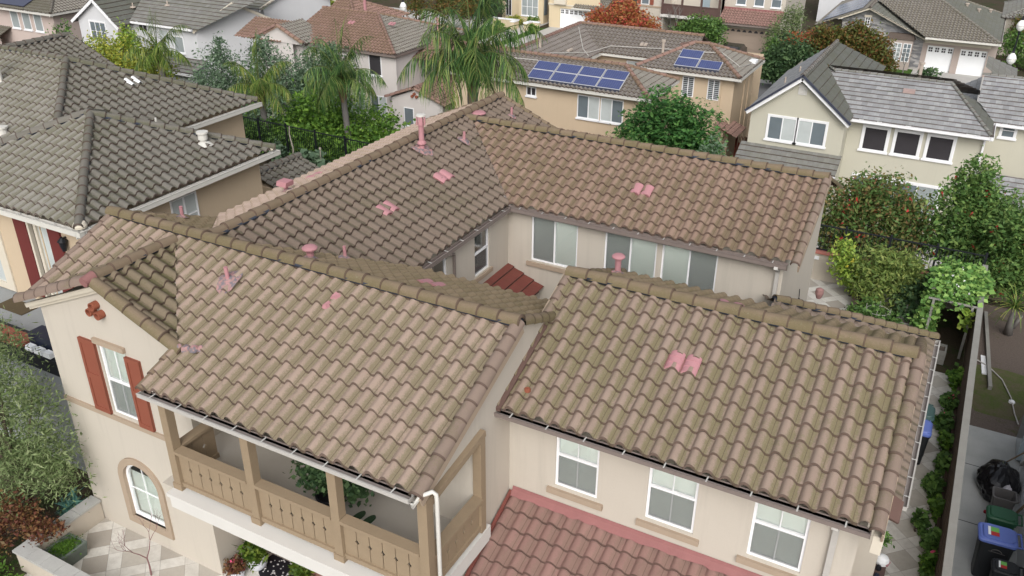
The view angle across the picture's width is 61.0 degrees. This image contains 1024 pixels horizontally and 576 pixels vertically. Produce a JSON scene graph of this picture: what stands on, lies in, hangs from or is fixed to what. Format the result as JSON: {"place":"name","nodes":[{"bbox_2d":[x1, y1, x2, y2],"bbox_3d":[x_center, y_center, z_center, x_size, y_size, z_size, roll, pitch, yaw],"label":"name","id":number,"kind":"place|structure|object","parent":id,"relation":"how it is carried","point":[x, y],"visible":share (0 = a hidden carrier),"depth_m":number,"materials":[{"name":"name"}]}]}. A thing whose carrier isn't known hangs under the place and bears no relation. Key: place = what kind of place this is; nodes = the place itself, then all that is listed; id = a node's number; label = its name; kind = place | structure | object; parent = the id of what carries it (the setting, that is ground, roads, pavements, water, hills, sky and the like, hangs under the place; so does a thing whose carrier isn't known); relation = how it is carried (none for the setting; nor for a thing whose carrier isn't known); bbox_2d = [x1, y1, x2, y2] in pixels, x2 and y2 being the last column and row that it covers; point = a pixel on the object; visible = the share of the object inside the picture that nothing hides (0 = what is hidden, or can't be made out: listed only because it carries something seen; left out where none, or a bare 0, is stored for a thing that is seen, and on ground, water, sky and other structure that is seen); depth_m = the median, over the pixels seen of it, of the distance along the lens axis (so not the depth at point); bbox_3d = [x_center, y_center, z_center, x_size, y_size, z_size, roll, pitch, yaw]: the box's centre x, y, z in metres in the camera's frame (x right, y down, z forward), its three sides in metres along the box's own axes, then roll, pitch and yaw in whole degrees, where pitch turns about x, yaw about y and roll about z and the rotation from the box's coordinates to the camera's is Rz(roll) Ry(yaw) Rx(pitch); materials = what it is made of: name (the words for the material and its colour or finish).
{"place":"outdoors","nodes":[
{"label":"outdoors","id":0,"kind":"place"},
{"bbox_2d":[0,435,93,575],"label":"front bed","id":1,"kind":"object","parent":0,"point":[13,559],"depth_m":20.43,"materials":[{"name":"plant"}]},
{"bbox_2d":[0,484,69,556],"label":"nandina","id":2,"kind":"object","parent":1,"relation":"on","point":[33,523],"visible":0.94,"depth_m":18.55,"materials":[{"name":"orange plant"}]},
{"bbox_2d":[0,306,108,536],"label":"olive tree","id":3,"kind":"object","parent":1,"relation":"on","point":[27,474],"visible":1,"depth_m":18.42,"materials":[{"name":"green plant"}]},
{"bbox_2d":[55,485,86,515],"bbox_3d":[-9.980,4.908,19.752,0.912,1.138,0.966,14,31,25],"label":"agave","id":4,"kind":"object","parent":1,"relation":"on","point":[70,503],"visible":0.45,"depth_m":19.60,"materials":[{"name":"green plant"}]},
{"bbox_2d":[0,0,132,43],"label":"rose house","id":5,"kind":"structure","parent":0,"point":[33,19],"depth_m":67.33,"materials":[{"name":"paint"}]},
{"bbox_2d":[0,32,280,298],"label":"neighbour house","id":6,"kind":"structure","parent":0,"point":[85,141],"depth_m":24.29,"materials":[{"name":"tile"}]},
{"bbox_2d":[0,231,17,291],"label":"sliding door","id":7,"kind":"structure","parent":6,"relation":"in","point":[7,280],"depth_m":23.96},
{"bbox_2d":[25,222,62,296],"bbox_3d":[-12.210,-0.609,22.904,0.840,2.440,0.110,14,31,25],"label":"french door","id":8,"kind":"structure","parent":6,"relation":"in","point":[29,227],"depth_m":22.73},
{"bbox_2d":[169,191,199,215],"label":"window","id":9,"kind":"structure","parent":6,"relation":"in","point":[189,202],"depth_m":24.07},
{"bbox_2d":[70,0,335,89],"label":"grey white house","id":10,"kind":"structure","parent":0,"point":[230,19],"depth_m":63.10,"materials":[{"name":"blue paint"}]},
{"bbox_2d":[235,0,516,131],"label":"pink house","id":11,"kind":"structure","parent":0,"point":[390,53],"depth_m":56.68,"materials":[{"name":"paint"}]},
{"bbox_2d":[24,279,951,575],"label":"patio","id":12,"kind":"structure","parent":0,"point":[100,559],"depth_m":19.24,"materials":[{"name":"concrete"}]},
{"bbox_2d":[12,495,104,575],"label":"stone wall","id":13,"kind":"structure","parent":12,"relation":"on","point":[36,560],"depth_m":18.42,"materials":[{"name":"paint"}]},
{"bbox_2d":[44,532,86,565],"bbox_3d":[-9.603,5.670,18.700,0.905,0.461,0.906,-8,29,-15],"label":"planter box","id":14,"kind":"object","parent":12,"relation":"on","point":[69,548],"visible":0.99,"depth_m":18.65,"materials":[{"name":"green plant"}]},
{"bbox_2d":[222,553,246,575],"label":"potted plant","id":15,"kind":"object","parent":12,"relation":"on","point":[234,566],"visible":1,"depth_m":18.15,"materials":[{"name":"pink plant"}]},
{"bbox_2d":[234,539,269,572],"bbox_3d":[-5.486,5.543,18.437,0.849,1.020,0.883,14,31,25],"label":"potted plant","id":16,"kind":"object","parent":12,"relation":"on","point":[255,557],"visible":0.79,"depth_m":18.25,"materials":[{"name":"green plant"}]},
{"bbox_2d":[259,554,294,575],"bbox_3d":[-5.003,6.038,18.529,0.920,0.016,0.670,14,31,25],"label":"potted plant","id":17,"kind":"object","parent":12,"relation":"on","point":[276,566],"visible":0.76,"depth_m":18.62,"materials":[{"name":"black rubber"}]},
{"bbox_2d":[826,233,869,298],"bbox_3d":[11.391,-0.696,29.265,1.618,2.482,1.410,14,31,25],"label":"lemon tree","id":18,"kind":"object","parent":12,"relation":"on","point":[845,272],"visible":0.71,"depth_m":28.99,"materials":[{"name":"green plant"}]},
{"bbox_2d":[842,295,903,323],"bbox_3d":[11.416,0.975,27.518,1.794,1.140,2.046,-9,29,-17],"label":"tomato plant","id":19,"kind":"object","parent":12,"relation":"on","point":[873,309],"visible":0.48,"depth_m":27.39,"materials":[{"name":"green plant"}]},
{"bbox_2d":[910,507,933,535],"bbox_3d":[9.229,5.321,19.618,0.468,0.760,0.706,14,31,25],"label":"fence plant","id":20,"kind":"object","parent":12,"relation":"on","point":[920,521],"visible":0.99,"depth_m":19.52,"materials":[{"name":"green plant"}]},
{"bbox_2d":[920,470,946,498],"bbox_3d":[10.085,4.710,20.747,0.552,0.792,0.808,3,28,5],"label":"fence plant","id":21,"kind":"object","parent":12,"relation":"on","point":[933,483],"visible":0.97,"depth_m":20.63,"materials":[{"name":"green plant"}]},
{"bbox_2d":[933,410,954,432],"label":"fence plant","id":22,"kind":"object","parent":12,"relation":"on","point":[944,420],"visible":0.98,"depth_m":22.81,"materials":[{"name":"green plant"}]},
{"bbox_2d":[1,0,1023,575],"bbox_3d":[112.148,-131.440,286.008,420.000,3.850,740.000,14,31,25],"label":"ground","id":23,"kind":"structure","parent":0,"point":[951,334],"depth_m":29.53,"materials":[{"name":"soil"}]},
{"bbox_2d":[0,286,86,471],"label":"terrace","id":24,"kind":"structure","parent":23,"relation":"on","point":[26,321],"depth_m":21.22,"materials":[{"name":"grey concrete"}]},
{"bbox_2d":[0,298,37,315],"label":"doormat","id":25,"kind":"object","parent":24,"relation":"on","point":[19,308],"visible":0.83,"depth_m":23.41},
{"bbox_2d":[0,321,59,376],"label":"patio bench","id":26,"kind":"object","parent":24,"relation":"on","point":[43,343],"visible":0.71,"depth_m":20.74,"materials":[{"name":"black metal"}]},
{"bbox_2d":[115,17,140,67],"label":"shrub","id":27,"kind":"object","parent":23,"relation":"on","point":[128,36],"visible":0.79,"depth_m":55.13,"materials":[{"name":"green plant"}]},
{"bbox_2d":[83,25,186,85],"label":"hedge shrub","id":28,"kind":"object","parent":23,"relation":"on","point":[111,53],"visible":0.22,"depth_m":55.32,"materials":[{"name":"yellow plant"}]},
{"bbox_2d":[122,7,191,76],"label":"palm tree","id":29,"kind":"object","parent":23,"relation":"on","point":[156,54],"visible":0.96,"depth_m":53.28,"materials":[{"name":"green plant"}]},
{"bbox_2d":[185,31,271,120],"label":"olive tree","id":30,"kind":"object","parent":23,"relation":"on","point":[218,57],"visible":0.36,"depth_m":52.26,"materials":[{"name":"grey plant"}]},
{"bbox_2d":[222,27,292,130],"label":"palm tree","id":31,"kind":"object","parent":23,"relation":"on","point":[260,88],"visible":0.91,"depth_m":42.03,"materials":[{"name":"green plant"}]},
{"bbox_2d":[243,112,295,153],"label":"shrub","id":32,"kind":"object","parent":23,"relation":"on","point":[264,133],"visible":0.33,"depth_m":42.58,"materials":[{"name":"green plant"}]},
{"bbox_2d":[234,34,327,123],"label":"olive tree","id":33,"kind":"object","parent":23,"relation":"on","point":[287,80],"visible":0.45,"depth_m":50.36,"materials":[{"name":"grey plant"}]},
{"bbox_2d":[259,152,319,193],"bbox_3d":[-8.418,-3.002,31.928,2.204,3.531,2.387,14,31,25],"label":"garden room","id":34,"kind":"object","parent":23,"relation":"on","point":[292,166],"visible":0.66,"depth_m":31.03,"materials":[{"name":"tile"}]},
{"bbox_2d":[243,116,370,162],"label":"iron fence","id":35,"kind":"object","parent":23,"relation":"on","point":[314,132],"visible":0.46,"depth_m":40.52,"materials":[{"name":"black metal"}]},
{"bbox_2d":[245,116,373,161],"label":"shrub","id":36,"kind":"object","parent":23,"relation":"on","point":[353,145],"visible":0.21,"depth_m":41.75,"materials":[{"name":"green plant"}]},
{"bbox_2d":[267,78,370,152],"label":"hedge shrub","id":37,"kind":"object","parent":23,"relation":"on","point":[302,111],"visible":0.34,"depth_m":43.03,"materials":[{"name":"green plant"}]},
{"bbox_2d":[292,34,377,128],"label":"olive tree","id":38,"kind":"object","parent":23,"relation":"on","point":[331,45],"visible":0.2,"depth_m":51.31,"materials":[{"name":"plant"}]},
{"bbox_2d":[301,15,386,141],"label":"palm tree","id":39,"kind":"object","parent":23,"relation":"on","point":[339,78],"visible":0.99,"depth_m":40.59,"materials":[{"name":"green plant"}]},
{"bbox_2d":[326,97,415,161],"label":"hedge shrub","id":40,"kind":"object","parent":23,"relation":"on","point":[376,129],"visible":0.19,"depth_m":42.33,"materials":[{"name":"green plant"}]},
{"bbox_2d":[397,0,547,111],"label":"palm tree","id":41,"kind":"object","parent":23,"relation":"on","point":[473,60],"visible":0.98,"depth_m":31.71,"materials":[{"name":"green plant"}]},
{"bbox_2d":[12,91,940,575],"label":"house","id":42,"kind":"structure","parent":23,"relation":"on","point":[614,357],"depth_m":15.16,"materials":[{"name":"tile"}]},
{"bbox_2d":[100,346,137,419],"bbox_3d":[-7.767,1.871,17.329,0.770,1.644,0.082,14,31,25],"label":"window","id":43,"kind":"structure","parent":42,"relation":"in","point":[114,364],"depth_m":17.42,"materials":[{"name":"clear glass"}]},
{"bbox_2d":[126,465,164,525],"bbox_3d":[-7.773,4.374,18.784,1.800,2.100,0.320,14,31,25],"label":"window","id":44,"kind":"structure","parent":42,"relation":"in","point":[144,493],"depth_m":18.88,"materials":[{"name":"clear glass"}]},
{"bbox_2d":[288,460,374,507],"bbox_3d":[-3.181,3.286,15.053,1.767,1.438,0.998,14,31,25],"label":"potted shrub","id":45,"kind":"object","parent":42,"relation":"on","point":[315,477],"visible":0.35,"depth_m":14.86,"materials":[{"name":"green plant"}]},
{"bbox_2d":[532,217,577,266],"bbox_3d":[1.122,-1.214,22.584,1.320,1.324,0.082,14,31,25],"label":"window","id":46,"kind":"structure","parent":42,"relation":"in","point":[555,243],"depth_m":22.64,"materials":[{"name":"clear glass"}]},
{"bbox_2d":[555,437,599,497],"bbox_3d":[1.133,2.911,14.804,0.800,1.354,0.082,14,31,25],"label":"window","id":47,"kind":"structure","parent":42,"relation":"in","point":[577,465],"depth_m":14.92,"materials":[{"name":"white glass"}]},
{"bbox_2d":[604,232,657,277],"bbox_3d":[2.958,-0.745,21.715,1.370,1.324,0.082,14,31,25],"label":"window","id":48,"kind":"structure","parent":42,"relation":"in","point":[640,255],"depth_m":21.68,"materials":[{"name":"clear glass"}]},
{"bbox_2d":[645,468,698,532],"bbox_3d":[2.617,3.298,14.107,0.830,1.374,0.082,14,31,25],"label":"window","id":49,"kind":"structure","parent":42,"relation":"in","point":[671,499],"depth_m":14.21,"materials":[{"name":"white glass"}]},
{"bbox_2d":[660,245,718,291],"bbox_3d":[4.284,-0.407,21.087,1.380,1.324,0.082,14,31,25],"label":"window","id":50,"kind":"structure","parent":42,"relation":"in","point":[692,268],"depth_m":21.07,"materials":[{"name":"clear glass"}]},
{"bbox_2d":[746,502,810,571],"bbox_3d":[4.128,3.692,13.396,0.840,1.394,0.082,14,31,25],"label":"window","id":51,"kind":"structure","parent":42,"relation":"in","point":[779,537],"depth_m":13.50,"materials":[{"name":"white glass"}]},
{"bbox_2d":[502,0,611,27],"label":"cream house","id":52,"kind":"structure","parent":23,"relation":"on","point":[560,13],"depth_m":89.13,"materials":[{"name":"yellow paint"}]},
{"bbox_2d":[560,8,589,27],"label":"garage door","id":53,"kind":"structure","parent":52,"relation":"in","point":[568,17],"depth_m":88.51,"materials":[{"name":"white paint"}]},
{"bbox_2d":[611,82,731,167],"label":"jacaranda tree","id":54,"kind":"object","parent":23,"relation":"on","point":[680,124],"visible":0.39,"depth_m":41.26,"materials":[{"name":"green plant"}]},
{"bbox_2d":[637,0,805,53],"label":"house","id":55,"kind":"structure","parent":23,"relation":"on","point":[747,22],"depth_m":77.98,"materials":[{"name":"paint"}]},
{"bbox_2d":[723,27,769,53],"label":"garage door","id":56,"kind":"structure","parent":55,"relation":"in","point":[752,39],"depth_m":77.77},
{"bbox_2d":[758,24,819,85],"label":"street tree","id":57,"kind":"object","parent":23,"relation":"on","point":[780,58],"visible":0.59,"depth_m":66.42,"materials":[{"name":"green plant"}]},
{"bbox_2d":[817,162,941,267],"bbox_3d":[13.665,-2.199,32.539,5.348,4.716,4.121,14,31,25],"label":"toyon tree","id":58,"kind":"object","parent":23,"relation":"on","point":[868,202],"visible":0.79,"depth_m":32.02,"materials":[{"name":"green plant"}]},
{"bbox_2d":[844,241,934,313],"bbox_3d":[12.274,-0.250,28.459,2.941,2.460,2.579,14,31,25],"label":"shrub","id":59,"kind":"object","parent":23,"relation":"on","point":[888,271],"visible":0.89,"depth_m":28.18,"materials":[{"name":"green plant"}]},
{"bbox_2d":[811,249,972,310],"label":"yard wall","id":60,"kind":"structure","parent":23,"relation":"on","point":[820,268],"depth_m":30.47,"materials":[{"name":"paint"}]},
{"bbox_2d":[816,224,988,270],"bbox_3d":[12.694,-1.286,29.301,5.820,1.080,0.070,14,31,25],"label":"iron fence","id":61,"kind":"object","parent":60,"relation":"on","point":[933,246],"visible":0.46,"depth_m":29.03,"materials":[{"name":"black metal"}]},
{"bbox_2d":[814,0,1005,77],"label":"stone house","id":62,"kind":"structure","parent":23,"relation":"on","point":[941,37],"depth_m":73.28,"materials":[{"name":"tile"}]},
{"bbox_2d":[823,0,869,19],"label":"solar array","id":63,"kind":"object","parent":62,"relation":"on","point":[848,7],"visible":1,"depth_m":77.67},
{"bbox_2d":[924,45,953,72],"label":"garage door","id":64,"kind":"structure","parent":62,"relation":"in","point":[939,57],"depth_m":73.29,"materials":[{"name":"white paint"}]},
{"bbox_2d":[955,49,987,76],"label":"garage door","id":65,"kind":"structure","parent":62,"relation":"in","point":[970,62],"depth_m":72.27,"materials":[{"name":"white paint"}]},
{"bbox_2d":[887,265,946,322],"bbox_3d":[13.015,0.318,27.997,1.896,1.956,2.723,29,39,43],"label":"shrub","id":66,"kind":"object","parent":23,"relation":"on","point":[914,302],"visible":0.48,"depth_m":27.80,"materials":[{"name":"green plant"}]},
{"bbox_2d":[917,550,938,574],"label":"fence plant","id":67,"kind":"object","parent":23,"relation":"on","point":[927,562],"visible":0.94,"depth_m":18.31,"materials":[{"name":"green plant"}]},
{"bbox_2d":[919,526,941,552],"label":"fence plant","id":68,"kind":"object","parent":23,"relation":"on","point":[930,538],"visible":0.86,"depth_m":18.90,"materials":[{"name":"green plant"}]},
{"bbox_2d":[927,494,945,523],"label":"fence plant","id":69,"kind":"object","parent":23,"relation":"on","point":[936,504],"visible":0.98,"depth_m":19.96,"materials":[{"name":"green plant"}]},
{"bbox_2d":[932,450,951,476],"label":"fence plant","id":70,"kind":"object","parent":23,"relation":"on","point":[942,460],"visible":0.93,"depth_m":21.32,"materials":[{"name":"green plant"}]},
{"bbox_2d":[938,382,959,411],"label":"fence plant","id":71,"kind":"object","parent":23,"relation":"on","point":[948,401],"visible":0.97,"depth_m":23.64,"materials":[{"name":"green plant"}]},
{"bbox_2d":[906,257,1002,358],"bbox_3d":[13.525,0.493,26.895,2.626,2.278,3.621,14,31,25],"label":"vine arbor","id":72,"kind":"object","parent":23,"relation":"on","point":[960,282],"visible":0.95,"depth_m":26.23,"materials":[{"name":"green plant"}]},
{"bbox_2d":[945,362,963,391],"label":"fence plant","id":73,"kind":"object","parent":23,"relation":"on","point":[955,376],"visible":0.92,"depth_m":24.70,"materials":[{"name":"green plant"}]},
{"bbox_2d":[934,264,987,575],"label":"side fence","id":74,"kind":"object","parent":23,"relation":"on","point":[947,523],"visible":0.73,"depth_m":20.13,"materials":[{"name":"concrete"}]},
{"bbox_2d":[915,145,1023,296],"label":"toyon tree","id":75,"kind":"object","parent":23,"relation":"on","point":[973,207],"visible":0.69,"depth_m":30.46,"materials":[{"name":"green plant"}]},
{"bbox_2d":[973,195,1023,304],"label":"toyon tree","id":76,"kind":"object","parent":23,"relation":"on","point":[1007,263],"visible":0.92,"depth_m":28.53,"materials":[{"name":"green plant"}]},
{"bbox_2d":[997,25,1023,70],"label":"street tree","id":77,"kind":"object","parent":23,"relation":"on","point":[1010,43],"visible":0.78,"depth_m":73.38,"materials":[{"name":"green plant"}]},
{"bbox_2d":[997,0,1023,55],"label":"house","id":78,"kind":"structure","parent":23,"relation":"on","point":[1013,8],"depth_m":78.80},
{"bbox_2d":[1015,416,1023,575],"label":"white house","id":79,"kind":"structure","parent":23,"relation":"on","point":[1020,450],"depth_m":20.57,"materials":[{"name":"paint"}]},
{"bbox_2d":[155,0,993,106],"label":"lawn","id":80,"kind":"structure","parent":0,"point":[908,71],"depth_m":85.47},
{"bbox_2d":[404,0,478,24],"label":"street tree","id":81,"kind":"object","parent":80,"relation":"on","point":[414,3],"visible":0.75,"depth_m":85.25,"materials":[{"name":"green plant"}]},
{"bbox_2d":[581,0,665,38],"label":"street tree","id":82,"kind":"object","parent":80,"relation":"on","point":[627,13],"visible":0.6,"depth_m":78.20,"materials":[{"name":"orange plant"}]},
{"bbox_2d":[668,10,728,44],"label":"street tree","id":83,"kind":"object","parent":80,"relation":"on","point":[713,30],"visible":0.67,"depth_m":76.15,"materials":[{"name":"green plant"}]},
{"bbox_2d":[761,1,811,48],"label":"street tree","id":84,"kind":"object","parent":80,"relation":"on","point":[796,16],"visible":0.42,"depth_m":72.72,"materials":[{"name":"green plant"}]},
{"bbox_2d":[804,17,899,85],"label":"street tree","id":85,"kind":"object","parent":80,"relation":"on","point":[861,38],"visible":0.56,"depth_m":66.25,"materials":[{"name":"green plant"}]},
{"bbox_2d":[450,21,764,156],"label":"solar house","id":86,"kind":"structure","parent":0,"point":[651,57],"depth_m":50.83,"materials":[{"name":"grey tile"}]},
{"bbox_2d":[526,60,629,91],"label":"solar array","id":87,"kind":"object","parent":86,"relation":"attached to","point":[588,77],"visible":0.96,"depth_m":47.63,"materials":[{"name":"glass"}]},
{"bbox_2d":[575,94,599,122],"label":"window","id":88,"kind":"structure","parent":86,"relation":"in","point":[588,107],"depth_m":47.62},
{"bbox_2d":[598,98,623,124],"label":"window","id":89,"kind":"structure","parent":86,"relation":"in","point":[609,108],"depth_m":47.05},
{"bbox_2d":[673,49,722,72],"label":"solar array","id":90,"kind":"object","parent":86,"relation":"on","point":[688,58],"visible":1,"depth_m":50.84,"materials":[{"name":"glass"}]},
{"bbox_2d":[735,39,1023,235],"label":"shingle house","id":91,"kind":"structure","parent":0,"point":[800,118],"depth_m":42.96,"materials":[{"name":"paint"}]},
{"bbox_2d":[763,114,798,144],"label":"window","id":92,"kind":"structure","parent":91,"relation":"in","point":[779,128],"depth_m":43.69,"materials":[{"name":"glass"}]},
{"bbox_2d":[793,118,828,148],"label":"window","id":93,"kind":"structure","parent":91,"relation":"in","point":[811,133],"depth_m":43.06,"materials":[{"name":"glass"}]},
{"bbox_2d":[857,124,891,154],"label":"window","id":94,"kind":"structure","parent":91,"relation":"in","point":[876,138],"depth_m":43.09,"materials":[{"name":"glass"}]},
{"bbox_2d":[850,172,942,214],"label":"window","id":95,"kind":"structure","parent":91,"relation":"in","point":[921,186],"depth_m":43.05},
{"bbox_2d":[888,128,923,159],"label":"window","id":96,"kind":"structure","parent":91,"relation":"in","point":[907,142],"depth_m":42.48,"materials":[{"name":"glass"}]},
{"bbox_2d":[921,133,957,164],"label":"window","id":97,"kind":"structure","parent":91,"relation":"in","point":[940,148],"depth_m":41.86,"materials":[{"name":"glass"}]},
{"bbox_2d":[900,69,983,101],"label":"driveway","id":98,"kind":"structure","parent":0,"point":[962,78],"depth_m":72.05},
{"bbox_2d":[952,425,1019,575],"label":"side yard path","id":99,"kind":"structure","parent":0,"point":[984,446],"depth_m":20.96,"materials":[{"name":"concrete"}]},
{"bbox_2d":[971,522,1023,575],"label":"wheelie bin","id":100,"kind":"object","parent":99,"relation":"on","point":[996,541],"visible":0.91,"depth_m":18.09,"materials":[{"name":"blue plastic"}]},
{"bbox_2d":[976,459,1021,501],"bbox_3d":[11.691,4.530,20.818,0.987,0.758,1.342,14,31,25],"label":"rubbish bag","id":101,"kind":"object","parent":99,"relation":"on","point":[991,473],"visible":0.73,"depth_m":20.57,"materials":[{"name":"plastic"}]},
{"bbox_2d":[985,505,1022,529],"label":"wheelie bin","id":102,"kind":"object","parent":99,"relation":"on","point":[1001,516],"visible":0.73,"depth_m":18.70,"materials":[{"name":"green plastic"}]},
{"bbox_2d":[990,486,1019,509],"bbox_3d":[11.207,5.018,19.890,0.567,0.750,0.431,14,31,25],"label":"wheelie bin","id":103,"kind":"object","parent":99,"relation":"on","point":[1005,498],"visible":0.62,"depth_m":19.75,"materials":[{"name":"grey plastic"}]},
{"bbox_2d":[989,558,1023,575],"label":"wheelie bin","id":104,"kind":"object","parent":99,"relation":"on","point":[1000,567],"visible":1,"depth_m":17.45,"materials":[{"name":"black plastic"}]},
{"bbox_2d":[969,304,1023,436],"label":"planting bed","id":105,"kind":"object","parent":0,"point":[1007,353],"depth_m":26.56,"materials":[{"name":"soil"}]},
{"bbox_2d":[983,311,991,389],"bbox_3d":[14.590,1.833,26.677,0.100,0.120,4.811,12,30,21],"label":"timber edging","id":106,"kind":"object","parent":105,"relation":"on","point":[988,356],"visible":1,"depth_m":26.41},
{"bbox_2d":[957,365,1023,420],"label":"mossy patch","id":107,"kind":"object","parent":105,"relation":"on","point":[994,400],"visible":0.7,"depth_m":24.55,"materials":[{"name":"plant"}]},
{"bbox_2d":[986,279,1023,335],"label":"cycad","id":108,"kind":"object","parent":105,"relation":"on","point":[1011,324],"visible":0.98,"depth_m":26.78,"materials":[{"name":"green plant"}]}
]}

